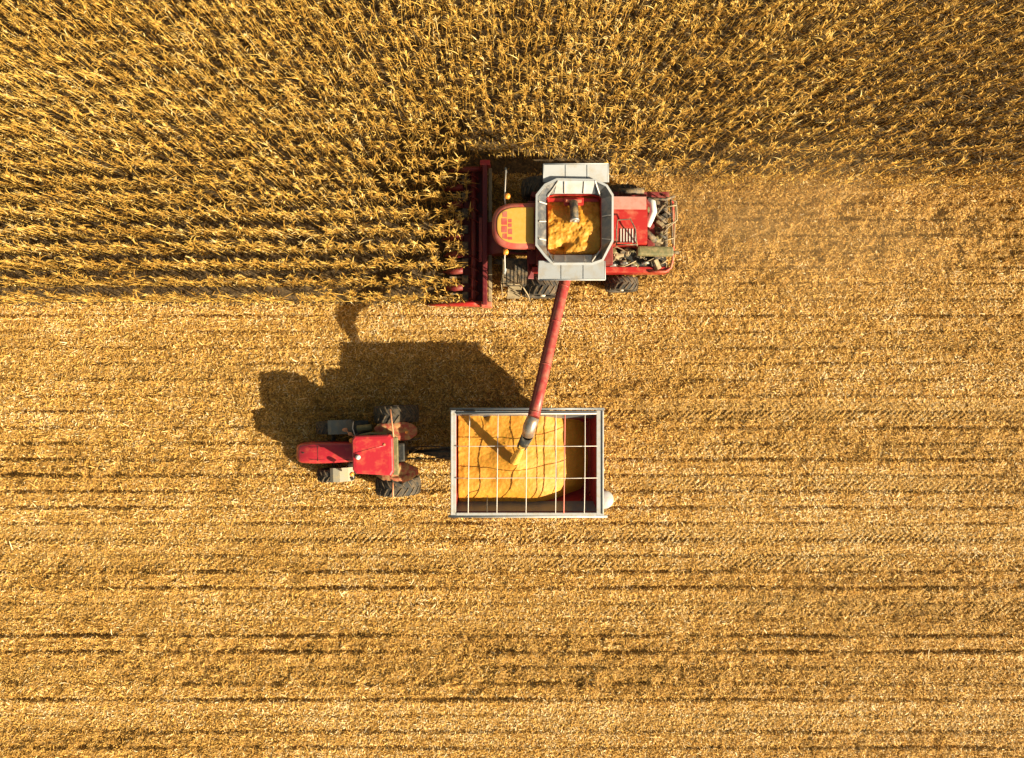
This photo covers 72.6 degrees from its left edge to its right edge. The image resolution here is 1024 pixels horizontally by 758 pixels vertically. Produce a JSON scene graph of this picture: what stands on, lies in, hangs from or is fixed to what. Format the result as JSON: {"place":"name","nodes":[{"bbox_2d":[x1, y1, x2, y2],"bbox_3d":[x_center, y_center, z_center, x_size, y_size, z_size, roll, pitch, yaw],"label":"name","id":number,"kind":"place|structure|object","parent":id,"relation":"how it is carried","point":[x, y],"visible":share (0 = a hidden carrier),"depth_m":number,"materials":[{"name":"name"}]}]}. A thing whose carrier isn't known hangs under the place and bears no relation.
{"place":"outdoors","nodes":[
{"label":"outdoors","id":0,"kind":"place"},
{"bbox_2d":[0,0,1023,757],"bbox_3d":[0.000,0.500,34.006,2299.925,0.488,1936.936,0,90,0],"label":"ground","id":1,"kind":"structure","parent":0,"point":[522,164],"depth_m":34.01,"materials":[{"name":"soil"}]},
{"bbox_2d":[296,405,420,496],"bbox_3d":[-7.188,3.386,32.298,5.784,3.455,4.189,-2,90,0],"label":"tractor","id":2,"kind":"object","parent":1,"relation":"on","point":[381,453],"visible":0.99,"depth_m":32.04,"materials":[{"name":"red paint"}]},
{"bbox_2d":[408,408,613,517],"bbox_3d":[-0.170,3.665,32.178,9.506,3.693,4.830,0,90,0],"label":"grain cart","id":3,"kind":"object","parent":1,"relation":"on","point":[580,503],"visible":0.56,"depth_m":30.58,"materials":[{"name":"metal"}]},
{"bbox_2d":[458,416,591,501],"bbox_3d":[0.610,3.570,31.442,6.000,1.778,4.000,0,90,0],"label":"cart grain","id":4,"kind":"object","parent":3,"relation":"in","point":[511,479],"visible":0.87,"depth_m":30.89},
{"bbox_2d":[0,0,1023,318],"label":"corn crop","id":5,"kind":"object","parent":1,"relation":"on","point":[424,106],"visible":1,"depth_m":32.44,"materials":[{"name":"yellow plant"}]},
{"bbox_2d":[0,188,1023,755],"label":"stubble","id":6,"kind":"object","parent":1,"relation":"on","point":[512,526],"visible":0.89,"depth_m":33.86,"materials":[{"name":"beige plant"}]},
{"bbox_2d":[427,160,678,450],"bbox_3d":[1.624,-3.639,31.138,11.549,5.774,13.302,0,90,0],"label":"combine harvester","id":7,"kind":"object","parent":1,"relation":"on","point":[634,226],"visible":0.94,"depth_m":30.73,"materials":[{"name":"red paint"}]},
{"bbox_2d":[547,197,600,254],"bbox_3d":[2.725,-6.785,30.653,2.310,0.671,2.660,0,90,0],"label":"harvested grain","id":8,"kind":"object","parent":7,"relation":"in","point":[566,236],"visible":0.96,"depth_m":30.47},
{"bbox_2d":[510,443,528,466],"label":"grain stream","id":9,"kind":"structure","parent":0,"point":[515,457],"depth_m":29.75,"materials":[{"name":"yellow food"}]}
]}

